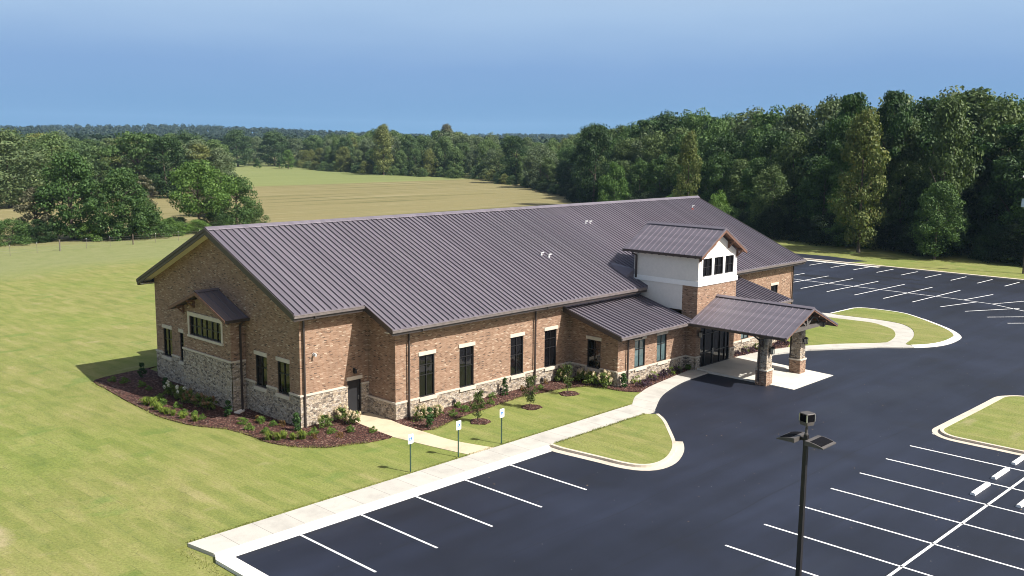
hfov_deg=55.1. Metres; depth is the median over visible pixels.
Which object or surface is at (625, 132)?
broadleaf tree
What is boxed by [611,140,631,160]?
tall tree
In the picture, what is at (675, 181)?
broadleaf tree
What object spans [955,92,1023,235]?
broadleaf tree
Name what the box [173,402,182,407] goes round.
mound shrub
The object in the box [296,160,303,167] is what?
bush
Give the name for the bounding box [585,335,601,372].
window
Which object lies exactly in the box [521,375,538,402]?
sapling
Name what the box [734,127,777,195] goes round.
broadleaf tree
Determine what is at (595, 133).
broadleaf tree
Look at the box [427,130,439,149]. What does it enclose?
tall tree
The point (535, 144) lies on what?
broadleaf tree
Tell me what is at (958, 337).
island apron
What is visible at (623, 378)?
columnar evergreen
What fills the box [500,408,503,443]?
accessible parking sign
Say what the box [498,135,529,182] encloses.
broadleaf tree
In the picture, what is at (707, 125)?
broadleaf tree
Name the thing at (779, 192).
broadleaf tree
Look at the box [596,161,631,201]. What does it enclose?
broadleaf tree
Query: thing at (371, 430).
mound shrub
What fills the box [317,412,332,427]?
hydrangea
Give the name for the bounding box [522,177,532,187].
bush
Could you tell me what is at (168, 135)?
broadleaf tree
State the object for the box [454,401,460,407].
mound shrub
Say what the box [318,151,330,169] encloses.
broadleaf tree
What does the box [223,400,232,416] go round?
columnar evergreen
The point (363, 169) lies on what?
bush
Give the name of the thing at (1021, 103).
broadleaf tree
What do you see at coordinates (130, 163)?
broadleaf tree
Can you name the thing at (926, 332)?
island lawn
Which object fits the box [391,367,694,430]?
mulch bed
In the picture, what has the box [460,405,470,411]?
mound shrub
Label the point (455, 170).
bush
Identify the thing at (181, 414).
daylily
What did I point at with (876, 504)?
parking lot
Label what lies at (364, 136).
broadleaf tree
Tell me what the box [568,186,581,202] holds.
bush
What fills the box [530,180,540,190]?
bush
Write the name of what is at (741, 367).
entrance slab
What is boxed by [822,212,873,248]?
bush
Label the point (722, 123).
broadleaf tree
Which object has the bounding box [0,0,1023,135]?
sky
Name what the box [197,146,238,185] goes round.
broadleaf tree
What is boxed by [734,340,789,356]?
mulch bed
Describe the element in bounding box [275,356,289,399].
window
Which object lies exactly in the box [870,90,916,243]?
tree
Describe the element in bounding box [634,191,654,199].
bush
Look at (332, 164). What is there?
bush
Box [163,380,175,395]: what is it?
hydrangea
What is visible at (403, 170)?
bush
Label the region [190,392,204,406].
hydrangea
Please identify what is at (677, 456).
island gutter
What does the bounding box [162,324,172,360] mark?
window
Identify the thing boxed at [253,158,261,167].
cedar tree
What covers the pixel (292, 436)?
daylily
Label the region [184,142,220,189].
tall tree
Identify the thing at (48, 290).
ground
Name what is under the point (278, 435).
daylily
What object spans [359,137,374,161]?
broadleaf tree
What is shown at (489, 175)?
bush
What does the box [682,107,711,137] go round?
broadleaf tree
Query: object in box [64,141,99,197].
broadleaf tree
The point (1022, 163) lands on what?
broadleaf tree
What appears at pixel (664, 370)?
purple shrub
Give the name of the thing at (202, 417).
mound shrub
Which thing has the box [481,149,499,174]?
broadleaf tree
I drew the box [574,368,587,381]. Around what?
hydrangea
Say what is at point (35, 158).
broadleaf tree
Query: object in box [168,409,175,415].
daylily
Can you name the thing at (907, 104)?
broadleaf tree
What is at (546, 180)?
bush
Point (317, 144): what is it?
broadleaf tree
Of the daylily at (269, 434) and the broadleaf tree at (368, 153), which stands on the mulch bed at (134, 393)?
the daylily at (269, 434)
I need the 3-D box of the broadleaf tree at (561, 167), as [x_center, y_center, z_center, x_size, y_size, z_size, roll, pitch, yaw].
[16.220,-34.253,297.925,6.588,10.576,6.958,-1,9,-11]
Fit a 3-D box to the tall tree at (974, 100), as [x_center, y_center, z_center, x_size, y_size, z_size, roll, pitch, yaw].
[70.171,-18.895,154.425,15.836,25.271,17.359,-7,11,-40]
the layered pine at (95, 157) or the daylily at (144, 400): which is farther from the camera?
the layered pine at (95, 157)
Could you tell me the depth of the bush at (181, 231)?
156.94 m
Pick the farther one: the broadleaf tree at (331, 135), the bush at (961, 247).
the broadleaf tree at (331, 135)
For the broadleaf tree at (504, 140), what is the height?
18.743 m
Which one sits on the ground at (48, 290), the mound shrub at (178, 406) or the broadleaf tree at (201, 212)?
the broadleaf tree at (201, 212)
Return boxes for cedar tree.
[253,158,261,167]
[276,157,283,167]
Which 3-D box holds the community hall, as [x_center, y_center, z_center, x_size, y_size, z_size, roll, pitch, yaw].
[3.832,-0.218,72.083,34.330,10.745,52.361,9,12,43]
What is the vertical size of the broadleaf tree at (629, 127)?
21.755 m
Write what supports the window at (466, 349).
in the community hall
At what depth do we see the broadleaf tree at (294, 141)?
534.86 m
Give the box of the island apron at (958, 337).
[914,319,961,347]
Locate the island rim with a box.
[831,307,955,346]
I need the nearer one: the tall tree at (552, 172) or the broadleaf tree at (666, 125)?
the broadleaf tree at (666, 125)
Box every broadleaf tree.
[0,127,56,207]
[0,141,26,190]
[4,141,54,187]
[20,130,94,197]
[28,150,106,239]
[55,130,69,140]
[60,137,96,171]
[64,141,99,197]
[81,145,115,191]
[87,167,162,240]
[98,137,122,170]
[114,148,148,191]
[130,149,174,193]
[142,136,188,198]
[154,133,184,145]
[166,140,197,186]
[167,129,200,162]
[167,159,240,219]
[177,138,215,187]
[192,187,232,215]
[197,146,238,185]
[214,174,263,225]
[222,129,255,166]
[241,136,271,164]
[256,130,291,165]
[281,138,305,163]
[302,135,323,160]
[313,139,322,160]
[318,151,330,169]
[321,138,335,165]
[322,132,340,141]
[329,137,339,160]
[334,137,355,166]
[334,147,347,165]
[351,149,363,166]
[354,138,371,164]
[355,132,374,161]
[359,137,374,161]
[365,128,374,135]
[365,148,374,172]
[373,145,389,172]
[382,135,404,168]
[393,150,409,173]
[397,136,420,174]
[406,148,423,174]
[418,134,432,161]
[420,138,438,174]
[422,148,438,175]
[432,136,454,174]
[433,129,457,168]
[439,124,453,166]
[453,133,474,175]
[455,142,472,176]
[464,135,490,175]
[465,149,478,177]
[473,137,500,172]
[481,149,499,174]
[482,132,499,155]
[486,148,506,172]
[498,133,515,165]
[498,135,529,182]
[515,155,528,181]
[518,136,532,149]
[520,143,560,185]
[529,142,542,160]
[537,138,560,165]
[554,159,568,184]
[556,144,574,182]
[556,147,569,167]
[560,133,575,143]
[561,139,573,148]
[568,123,617,202]
[569,157,587,186]
[571,140,584,157]
[573,132,584,145]
[587,155,608,183]
[591,135,617,161]
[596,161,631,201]
[602,127,617,137]
[609,136,643,164]
[614,121,640,144]
[614,131,637,160]
[622,119,658,139]
[625,157,652,196]
[631,128,665,193]
[632,112,688,170]
[635,130,666,194]
[640,109,673,131]
[642,124,668,159]
[643,153,671,197]
[657,133,705,183]
[670,150,719,196]
[678,109,695,122]
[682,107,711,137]
[687,119,746,210]
[694,129,746,209]
[699,118,721,154]
[699,151,742,208]
[701,117,740,154]
[714,105,764,211]
[720,112,733,119]
[721,158,759,213]
[725,105,795,164]
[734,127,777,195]
[737,157,785,224]
[740,128,798,204]
[747,164,793,234]
[764,130,822,222]
[767,102,824,216]
[791,117,867,217]
[792,155,847,238]
[796,97,852,215]
[810,94,841,132]
[823,160,877,223]
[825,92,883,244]
[825,100,877,207]
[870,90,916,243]
[871,93,916,114]
[876,159,926,247]
[885,95,971,216]
[895,121,1001,244]
[903,158,968,240]
[907,180,970,258]
[924,85,980,183]
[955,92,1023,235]
[970,149,1023,256]
[972,122,1023,203]
[973,87,1009,190]
[995,98,1023,213]
[998,178,1023,254]
[1015,145,1023,245]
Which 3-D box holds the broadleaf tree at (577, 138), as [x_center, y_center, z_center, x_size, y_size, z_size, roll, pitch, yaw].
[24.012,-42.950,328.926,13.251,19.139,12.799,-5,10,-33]
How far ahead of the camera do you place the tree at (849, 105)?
149.16 m
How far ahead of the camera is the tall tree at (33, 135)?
298.09 m
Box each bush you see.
[0,217,33,246]
[14,219,57,242]
[71,222,111,241]
[121,212,178,239]
[130,197,156,232]
[158,218,186,236]
[159,216,196,233]
[184,219,210,233]
[200,209,231,226]
[238,203,270,223]
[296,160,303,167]
[303,161,314,169]
[310,161,320,169]
[318,161,328,170]
[327,161,338,170]
[332,162,344,171]
[340,164,349,171]
[352,162,364,172]
[356,160,373,173]
[372,165,380,173]
[381,163,393,174]
[388,166,399,175]
[398,167,409,175]
[410,164,423,175]
[417,168,428,176]
[435,166,447,176]
[449,165,465,177]
[469,165,483,178]
[478,168,488,179]
[483,169,495,180]
[494,171,511,183]
[498,173,508,183]
[504,175,517,184]
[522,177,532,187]
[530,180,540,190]
[536,182,550,191]
[540,179,552,190]
[547,183,562,193]
[557,183,570,195]
[567,189,578,200]
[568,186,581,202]
[578,184,597,202]
[626,190,646,199]
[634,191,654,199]
[650,186,676,198]
[703,192,728,207]
[708,189,731,214]
[726,206,743,222]
[735,210,751,226]
[744,215,765,230]
[751,204,796,239]
[785,217,814,241]
[800,212,850,245]
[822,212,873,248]
[869,222,912,252]
[894,225,931,256]
[898,211,977,256]
[979,218,1023,266]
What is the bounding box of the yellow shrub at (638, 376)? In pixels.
[631,375,642,383]
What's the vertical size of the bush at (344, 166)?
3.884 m
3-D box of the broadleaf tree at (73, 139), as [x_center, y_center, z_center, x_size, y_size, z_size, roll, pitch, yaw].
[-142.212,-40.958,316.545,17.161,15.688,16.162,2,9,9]
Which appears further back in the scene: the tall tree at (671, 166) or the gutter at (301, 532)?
the tall tree at (671, 166)
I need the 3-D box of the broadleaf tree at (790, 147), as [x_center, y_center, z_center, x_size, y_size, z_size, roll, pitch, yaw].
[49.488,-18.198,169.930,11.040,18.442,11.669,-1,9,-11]
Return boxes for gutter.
[227,449,550,575]
[547,441,683,470]
[807,260,877,267]
[932,396,1022,455]
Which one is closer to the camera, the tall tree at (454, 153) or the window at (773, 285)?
the window at (773, 285)
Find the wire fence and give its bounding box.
[6,230,199,253]
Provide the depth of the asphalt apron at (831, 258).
134.45 m
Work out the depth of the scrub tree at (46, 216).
146.91 m
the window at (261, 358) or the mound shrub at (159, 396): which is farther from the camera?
the mound shrub at (159, 396)
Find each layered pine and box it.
[49,143,99,192]
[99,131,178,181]
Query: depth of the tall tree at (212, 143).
328.44 m
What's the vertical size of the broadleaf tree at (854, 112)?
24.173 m
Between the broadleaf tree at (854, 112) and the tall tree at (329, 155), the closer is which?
the broadleaf tree at (854, 112)
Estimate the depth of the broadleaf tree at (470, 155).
394.22 m
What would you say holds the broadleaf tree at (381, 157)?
on the ground at (48, 290)
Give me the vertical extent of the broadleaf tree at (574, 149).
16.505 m
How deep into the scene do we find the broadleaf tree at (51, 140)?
233.09 m
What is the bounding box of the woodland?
[0,123,576,156]
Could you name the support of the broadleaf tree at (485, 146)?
on the ground at (48, 290)
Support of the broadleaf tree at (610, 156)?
on the ground at (48, 290)
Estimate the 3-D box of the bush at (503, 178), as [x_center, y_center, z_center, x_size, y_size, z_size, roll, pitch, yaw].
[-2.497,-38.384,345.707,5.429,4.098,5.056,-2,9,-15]
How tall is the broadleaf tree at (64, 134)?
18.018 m
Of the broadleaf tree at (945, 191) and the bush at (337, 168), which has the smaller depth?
the broadleaf tree at (945, 191)
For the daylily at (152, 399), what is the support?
on the mulch bed at (134, 393)
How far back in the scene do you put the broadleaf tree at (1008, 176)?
135.02 m
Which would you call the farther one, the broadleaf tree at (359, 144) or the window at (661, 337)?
the broadleaf tree at (359, 144)
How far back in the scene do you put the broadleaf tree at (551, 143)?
360.49 m
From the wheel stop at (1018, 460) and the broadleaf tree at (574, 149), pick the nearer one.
the wheel stop at (1018, 460)
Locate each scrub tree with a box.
[13,187,52,238]
[130,175,157,205]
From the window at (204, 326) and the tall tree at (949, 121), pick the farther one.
the tall tree at (949, 121)
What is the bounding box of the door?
[346,375,362,414]
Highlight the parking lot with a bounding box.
[236,261,1023,575]
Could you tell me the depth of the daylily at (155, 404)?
56.78 m
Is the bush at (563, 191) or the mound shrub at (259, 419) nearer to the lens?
the mound shrub at (259, 419)
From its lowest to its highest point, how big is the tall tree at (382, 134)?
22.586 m
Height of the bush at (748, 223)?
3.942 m
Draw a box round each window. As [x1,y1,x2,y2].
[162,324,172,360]
[178,329,183,364]
[187,311,223,345]
[254,350,266,392]
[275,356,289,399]
[418,349,436,401]
[459,341,475,391]
[510,332,524,379]
[544,325,557,370]
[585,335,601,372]
[634,336,646,371]
[656,331,667,365]
[703,258,711,276]
[714,256,722,274]
[725,255,732,272]
[741,334,749,342]
[771,282,778,291]
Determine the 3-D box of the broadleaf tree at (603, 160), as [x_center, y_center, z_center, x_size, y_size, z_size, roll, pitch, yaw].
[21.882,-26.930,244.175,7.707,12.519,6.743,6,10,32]
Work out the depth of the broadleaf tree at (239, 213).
171.31 m
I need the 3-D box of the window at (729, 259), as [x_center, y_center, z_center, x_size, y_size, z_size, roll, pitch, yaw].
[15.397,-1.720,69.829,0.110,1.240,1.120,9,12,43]
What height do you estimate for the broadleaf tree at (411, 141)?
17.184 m
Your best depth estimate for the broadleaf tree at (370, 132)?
490.35 m
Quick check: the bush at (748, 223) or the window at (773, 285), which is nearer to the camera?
the window at (773, 285)
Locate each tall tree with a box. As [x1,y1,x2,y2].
[27,132,59,162]
[83,138,105,173]
[99,154,129,188]
[110,137,136,168]
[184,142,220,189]
[205,139,235,170]
[281,150,294,168]
[299,150,308,162]
[305,149,315,163]
[314,148,323,163]
[324,147,334,169]
[337,146,352,171]
[347,137,358,164]
[369,124,394,174]
[389,129,401,157]
[398,134,414,173]
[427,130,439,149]
[444,146,464,173]
[538,156,558,182]
[548,164,557,182]
[549,146,557,182]
[569,155,579,182]
[610,160,635,189]
[611,124,626,140]
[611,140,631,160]
[650,127,688,183]
[659,154,690,194]
[671,131,702,197]
[827,106,890,252]
[828,116,907,236]
[877,116,932,233]
[922,96,983,256]
[926,86,1010,234]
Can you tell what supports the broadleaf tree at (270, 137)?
on the ground at (48, 290)
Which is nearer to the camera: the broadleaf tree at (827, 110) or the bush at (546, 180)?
the broadleaf tree at (827, 110)
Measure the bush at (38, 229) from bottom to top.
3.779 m
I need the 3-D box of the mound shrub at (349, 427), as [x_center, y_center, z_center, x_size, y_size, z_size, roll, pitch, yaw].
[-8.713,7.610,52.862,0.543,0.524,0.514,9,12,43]
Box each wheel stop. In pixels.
[970,482,990,495]
[991,467,1009,479]
[1011,454,1023,464]
[1016,499,1023,507]
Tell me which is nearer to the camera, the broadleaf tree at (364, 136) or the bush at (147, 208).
the bush at (147, 208)
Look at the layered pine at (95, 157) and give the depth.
254.11 m
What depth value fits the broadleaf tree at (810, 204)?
158.01 m
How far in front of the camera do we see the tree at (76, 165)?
147.20 m
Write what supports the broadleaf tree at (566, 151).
on the ground at (48, 290)
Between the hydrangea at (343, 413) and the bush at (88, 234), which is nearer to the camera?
the hydrangea at (343, 413)
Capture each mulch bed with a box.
[93,366,391,447]
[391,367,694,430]
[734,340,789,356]
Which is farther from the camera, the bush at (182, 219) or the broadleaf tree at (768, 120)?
the broadleaf tree at (768, 120)
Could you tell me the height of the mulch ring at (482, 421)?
0.065 m
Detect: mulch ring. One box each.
[470,418,490,424]
[521,404,542,409]
[559,391,579,396]
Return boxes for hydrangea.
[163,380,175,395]
[173,385,188,398]
[179,388,195,402]
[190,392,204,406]
[201,395,218,409]
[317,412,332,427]
[334,404,349,423]
[346,409,361,423]
[411,404,428,421]
[430,404,443,417]
[554,364,572,380]
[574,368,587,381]
[582,369,598,384]
[597,369,612,388]
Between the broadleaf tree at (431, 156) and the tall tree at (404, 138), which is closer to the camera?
the broadleaf tree at (431, 156)
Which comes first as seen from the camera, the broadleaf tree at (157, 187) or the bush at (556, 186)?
the broadleaf tree at (157, 187)
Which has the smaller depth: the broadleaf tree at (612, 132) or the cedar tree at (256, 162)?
the broadleaf tree at (612, 132)
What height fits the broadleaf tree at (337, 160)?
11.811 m
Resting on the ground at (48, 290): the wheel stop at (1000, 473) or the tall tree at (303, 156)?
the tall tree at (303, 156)
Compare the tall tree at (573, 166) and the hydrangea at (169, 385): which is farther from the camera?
the tall tree at (573, 166)
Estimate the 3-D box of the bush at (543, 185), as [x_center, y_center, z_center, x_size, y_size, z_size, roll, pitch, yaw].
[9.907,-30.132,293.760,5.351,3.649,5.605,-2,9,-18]
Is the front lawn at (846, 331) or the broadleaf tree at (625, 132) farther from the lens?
the broadleaf tree at (625, 132)
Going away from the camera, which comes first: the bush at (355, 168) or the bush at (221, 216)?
the bush at (221, 216)
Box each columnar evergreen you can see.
[137,362,146,377]
[162,377,167,387]
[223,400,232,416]
[292,412,301,430]
[424,407,433,426]
[620,373,627,386]
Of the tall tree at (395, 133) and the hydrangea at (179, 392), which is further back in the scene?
the tall tree at (395, 133)
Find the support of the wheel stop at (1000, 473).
on the parking lot
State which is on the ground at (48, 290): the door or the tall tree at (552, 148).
the tall tree at (552, 148)
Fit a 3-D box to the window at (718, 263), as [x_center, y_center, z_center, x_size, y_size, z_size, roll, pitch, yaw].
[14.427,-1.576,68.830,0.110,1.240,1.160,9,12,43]
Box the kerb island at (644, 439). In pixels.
[554,414,671,463]
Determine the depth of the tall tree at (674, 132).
218.57 m
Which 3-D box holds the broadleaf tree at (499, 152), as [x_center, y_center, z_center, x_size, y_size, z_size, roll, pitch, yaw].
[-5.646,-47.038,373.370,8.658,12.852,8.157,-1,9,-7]
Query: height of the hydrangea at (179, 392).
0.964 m
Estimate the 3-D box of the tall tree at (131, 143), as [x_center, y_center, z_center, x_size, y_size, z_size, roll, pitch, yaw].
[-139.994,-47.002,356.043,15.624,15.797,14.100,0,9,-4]
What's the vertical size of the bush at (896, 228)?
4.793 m
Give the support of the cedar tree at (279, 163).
on the ground at (48, 290)
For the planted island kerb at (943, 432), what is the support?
on the parking lot
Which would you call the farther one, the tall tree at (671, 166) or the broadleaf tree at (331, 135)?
the broadleaf tree at (331, 135)
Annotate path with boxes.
[356,412,492,454]
[632,368,707,409]
[742,313,913,358]
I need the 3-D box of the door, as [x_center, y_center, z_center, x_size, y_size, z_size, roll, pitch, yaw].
[-9.007,6.167,56.034,0.310,2.330,1.110,9,12,43]
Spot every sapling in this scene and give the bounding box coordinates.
[468,389,486,421]
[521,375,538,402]
[559,363,573,393]
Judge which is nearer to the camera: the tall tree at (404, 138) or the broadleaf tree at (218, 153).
the broadleaf tree at (218, 153)
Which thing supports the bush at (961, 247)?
on the ground at (48, 290)
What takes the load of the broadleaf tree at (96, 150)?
on the ground at (48, 290)
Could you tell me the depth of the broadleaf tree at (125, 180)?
148.66 m
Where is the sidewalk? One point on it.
(218, 542)
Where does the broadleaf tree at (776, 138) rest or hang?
on the ground at (48, 290)
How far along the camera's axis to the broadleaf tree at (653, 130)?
243.90 m
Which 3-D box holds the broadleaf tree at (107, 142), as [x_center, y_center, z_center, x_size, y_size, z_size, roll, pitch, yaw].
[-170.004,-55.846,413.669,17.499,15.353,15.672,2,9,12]
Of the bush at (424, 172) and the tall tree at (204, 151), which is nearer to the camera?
the tall tree at (204, 151)
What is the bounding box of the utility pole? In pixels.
[1021,176,1023,273]
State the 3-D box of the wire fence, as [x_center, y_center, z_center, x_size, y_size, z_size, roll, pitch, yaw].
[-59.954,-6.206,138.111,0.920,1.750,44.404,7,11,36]
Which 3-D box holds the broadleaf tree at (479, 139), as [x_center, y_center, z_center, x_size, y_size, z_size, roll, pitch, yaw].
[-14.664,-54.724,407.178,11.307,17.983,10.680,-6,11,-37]
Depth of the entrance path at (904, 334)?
77.55 m
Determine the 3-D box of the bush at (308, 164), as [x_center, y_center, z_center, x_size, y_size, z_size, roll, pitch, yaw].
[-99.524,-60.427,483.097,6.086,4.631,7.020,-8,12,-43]
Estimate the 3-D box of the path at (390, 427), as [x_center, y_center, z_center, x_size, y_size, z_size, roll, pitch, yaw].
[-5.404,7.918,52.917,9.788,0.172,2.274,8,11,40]
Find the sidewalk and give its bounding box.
[188,404,654,556]
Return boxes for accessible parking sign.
[408,434,412,471]
[456,420,460,456]
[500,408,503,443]
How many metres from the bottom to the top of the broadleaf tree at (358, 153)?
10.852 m
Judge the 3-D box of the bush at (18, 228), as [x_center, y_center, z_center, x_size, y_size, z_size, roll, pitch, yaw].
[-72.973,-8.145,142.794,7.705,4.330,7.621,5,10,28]
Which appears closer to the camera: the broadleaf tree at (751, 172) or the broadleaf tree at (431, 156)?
the broadleaf tree at (751, 172)
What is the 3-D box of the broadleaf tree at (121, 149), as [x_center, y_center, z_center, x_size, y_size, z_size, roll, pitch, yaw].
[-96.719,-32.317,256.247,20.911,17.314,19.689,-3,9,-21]
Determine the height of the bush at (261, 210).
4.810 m
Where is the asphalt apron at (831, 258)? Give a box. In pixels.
[796,253,864,261]
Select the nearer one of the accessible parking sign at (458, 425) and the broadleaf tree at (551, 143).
the accessible parking sign at (458, 425)
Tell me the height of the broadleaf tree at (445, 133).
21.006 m
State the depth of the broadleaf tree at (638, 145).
234.76 m
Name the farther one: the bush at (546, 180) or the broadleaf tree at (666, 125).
the bush at (546, 180)
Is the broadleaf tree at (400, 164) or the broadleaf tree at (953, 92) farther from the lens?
the broadleaf tree at (400, 164)
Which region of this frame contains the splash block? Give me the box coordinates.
[234,409,244,413]
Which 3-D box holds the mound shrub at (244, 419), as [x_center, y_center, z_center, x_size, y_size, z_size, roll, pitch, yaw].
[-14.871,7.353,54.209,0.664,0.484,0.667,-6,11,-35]
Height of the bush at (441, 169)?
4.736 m
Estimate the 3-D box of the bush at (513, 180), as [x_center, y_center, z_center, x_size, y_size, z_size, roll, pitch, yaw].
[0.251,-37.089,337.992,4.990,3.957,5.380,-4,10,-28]
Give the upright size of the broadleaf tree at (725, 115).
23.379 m
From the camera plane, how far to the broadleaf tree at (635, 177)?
219.69 m
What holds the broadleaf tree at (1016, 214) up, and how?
on the ground at (48, 290)
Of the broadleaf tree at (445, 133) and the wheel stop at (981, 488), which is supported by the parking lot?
the wheel stop at (981, 488)
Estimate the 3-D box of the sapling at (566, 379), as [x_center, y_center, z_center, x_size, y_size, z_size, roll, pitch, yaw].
[3.473,5.652,61.115,0.961,2.200,0.978,9,12,43]
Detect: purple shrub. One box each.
[635,380,646,386]
[646,373,658,381]
[657,371,664,378]
[661,368,672,375]
[739,346,748,354]
[748,346,756,351]
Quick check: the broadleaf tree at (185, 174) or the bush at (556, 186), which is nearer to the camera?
the broadleaf tree at (185, 174)
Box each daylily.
[137,396,149,404]
[146,396,157,405]
[150,401,162,409]
[161,407,170,414]
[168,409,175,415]
[177,411,187,418]
[189,414,199,421]
[260,430,273,440]
[273,432,280,440]
[279,429,287,438]
[287,432,295,439]
[294,429,307,439]
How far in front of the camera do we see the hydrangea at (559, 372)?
64.26 m
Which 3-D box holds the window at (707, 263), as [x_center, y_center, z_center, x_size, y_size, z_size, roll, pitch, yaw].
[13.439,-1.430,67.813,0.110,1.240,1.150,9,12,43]
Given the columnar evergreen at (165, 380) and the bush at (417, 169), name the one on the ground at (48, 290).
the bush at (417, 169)
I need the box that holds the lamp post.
[776,411,835,575]
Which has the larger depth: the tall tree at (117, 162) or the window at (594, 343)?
the tall tree at (117, 162)
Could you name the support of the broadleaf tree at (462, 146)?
on the ground at (48, 290)
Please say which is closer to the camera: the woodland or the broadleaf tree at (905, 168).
the broadleaf tree at (905, 168)
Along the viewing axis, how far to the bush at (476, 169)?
388.09 m
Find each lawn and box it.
[0,311,681,553]
[787,317,894,346]
[832,308,953,344]
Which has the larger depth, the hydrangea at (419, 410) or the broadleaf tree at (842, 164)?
the broadleaf tree at (842, 164)
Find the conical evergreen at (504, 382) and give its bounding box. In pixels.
[501,377,508,394]
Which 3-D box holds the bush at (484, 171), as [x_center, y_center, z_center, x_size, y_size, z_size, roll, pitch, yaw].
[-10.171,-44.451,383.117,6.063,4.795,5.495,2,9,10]
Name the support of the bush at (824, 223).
on the ground at (48, 290)
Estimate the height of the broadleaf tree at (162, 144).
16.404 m
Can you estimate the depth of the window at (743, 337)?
74.08 m
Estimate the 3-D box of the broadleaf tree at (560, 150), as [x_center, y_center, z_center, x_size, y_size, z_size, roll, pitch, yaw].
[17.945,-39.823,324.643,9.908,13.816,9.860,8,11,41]
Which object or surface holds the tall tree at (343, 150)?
on the ground at (48, 290)
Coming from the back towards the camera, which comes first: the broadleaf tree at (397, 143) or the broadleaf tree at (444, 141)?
the broadleaf tree at (397, 143)
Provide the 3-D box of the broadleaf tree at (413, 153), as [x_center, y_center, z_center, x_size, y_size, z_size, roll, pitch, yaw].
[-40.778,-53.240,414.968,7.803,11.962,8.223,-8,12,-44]
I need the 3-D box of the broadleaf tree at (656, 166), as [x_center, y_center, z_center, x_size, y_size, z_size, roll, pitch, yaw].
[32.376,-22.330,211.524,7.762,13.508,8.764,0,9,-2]
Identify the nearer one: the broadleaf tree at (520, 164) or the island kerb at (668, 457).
the island kerb at (668, 457)
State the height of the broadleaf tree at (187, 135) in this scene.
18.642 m
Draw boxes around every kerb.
[214,445,549,575]
[550,414,675,467]
[804,258,1023,280]
[940,395,1023,453]
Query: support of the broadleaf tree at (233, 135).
on the ground at (48, 290)
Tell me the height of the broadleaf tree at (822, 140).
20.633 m
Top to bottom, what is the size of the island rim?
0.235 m
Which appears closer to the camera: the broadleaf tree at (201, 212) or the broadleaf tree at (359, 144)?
the broadleaf tree at (201, 212)
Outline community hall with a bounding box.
[136,196,837,427]
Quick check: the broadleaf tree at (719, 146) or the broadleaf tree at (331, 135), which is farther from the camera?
the broadleaf tree at (331, 135)
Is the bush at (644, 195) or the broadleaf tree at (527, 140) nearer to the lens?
the bush at (644, 195)
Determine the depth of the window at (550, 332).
64.31 m
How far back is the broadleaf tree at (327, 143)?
498.01 m
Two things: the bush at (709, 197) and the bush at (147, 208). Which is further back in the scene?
the bush at (709, 197)
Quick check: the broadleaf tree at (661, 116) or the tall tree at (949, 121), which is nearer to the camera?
the tall tree at (949, 121)
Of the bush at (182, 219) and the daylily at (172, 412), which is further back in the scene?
the bush at (182, 219)
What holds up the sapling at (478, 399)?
on the lawn at (84, 460)
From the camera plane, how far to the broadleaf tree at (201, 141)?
281.01 m
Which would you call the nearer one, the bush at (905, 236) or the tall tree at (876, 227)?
the bush at (905, 236)
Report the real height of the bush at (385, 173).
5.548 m
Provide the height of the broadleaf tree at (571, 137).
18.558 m
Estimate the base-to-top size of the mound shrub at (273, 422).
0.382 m
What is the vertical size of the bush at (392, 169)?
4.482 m
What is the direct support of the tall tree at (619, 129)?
on the ground at (48, 290)
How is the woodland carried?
on the ground at (48, 290)
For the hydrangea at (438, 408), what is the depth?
55.56 m
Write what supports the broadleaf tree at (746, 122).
on the ground at (48, 290)
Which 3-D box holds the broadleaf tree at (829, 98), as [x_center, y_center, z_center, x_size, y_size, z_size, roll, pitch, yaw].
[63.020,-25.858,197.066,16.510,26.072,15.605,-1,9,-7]
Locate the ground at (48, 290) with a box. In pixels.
[0,152,1023,575]
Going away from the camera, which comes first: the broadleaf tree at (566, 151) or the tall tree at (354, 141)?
the broadleaf tree at (566, 151)
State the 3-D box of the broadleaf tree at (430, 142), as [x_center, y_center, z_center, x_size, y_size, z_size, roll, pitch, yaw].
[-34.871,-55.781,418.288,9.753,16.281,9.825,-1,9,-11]
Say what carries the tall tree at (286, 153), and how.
on the ground at (48, 290)
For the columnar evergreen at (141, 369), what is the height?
1.075 m
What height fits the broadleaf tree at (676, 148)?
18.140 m
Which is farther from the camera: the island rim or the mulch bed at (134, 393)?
the island rim
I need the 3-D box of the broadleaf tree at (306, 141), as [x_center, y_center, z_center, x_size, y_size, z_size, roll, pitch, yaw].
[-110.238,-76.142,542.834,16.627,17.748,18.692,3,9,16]
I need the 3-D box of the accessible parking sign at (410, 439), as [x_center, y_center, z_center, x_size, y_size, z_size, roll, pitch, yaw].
[-4.826,7.910,46.640,0.058,1.990,0.330,9,12,43]
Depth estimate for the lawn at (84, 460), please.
48.80 m
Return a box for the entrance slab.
[697,356,832,389]
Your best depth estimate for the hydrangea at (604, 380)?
62.85 m
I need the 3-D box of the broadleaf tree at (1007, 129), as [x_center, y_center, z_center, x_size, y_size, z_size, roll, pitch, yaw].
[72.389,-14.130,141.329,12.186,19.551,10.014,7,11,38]
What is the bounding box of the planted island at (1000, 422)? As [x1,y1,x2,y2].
[944,396,1023,449]
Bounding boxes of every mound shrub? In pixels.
[107,376,116,381]
[119,377,130,383]
[137,380,145,387]
[156,393,164,399]
[158,397,167,404]
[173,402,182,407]
[197,413,206,419]
[237,417,248,424]
[244,422,254,429]
[255,415,264,423]
[268,420,277,425]
[307,426,318,435]
[327,426,337,433]
[346,424,354,431]
[369,426,377,432]
[448,408,457,416]
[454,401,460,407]
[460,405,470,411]
[488,392,496,397]
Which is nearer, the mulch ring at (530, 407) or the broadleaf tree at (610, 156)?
the mulch ring at (530, 407)
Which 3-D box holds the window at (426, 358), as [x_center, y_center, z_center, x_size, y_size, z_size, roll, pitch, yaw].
[-4.905,5.033,56.582,0.270,2.880,1.330,9,12,43]

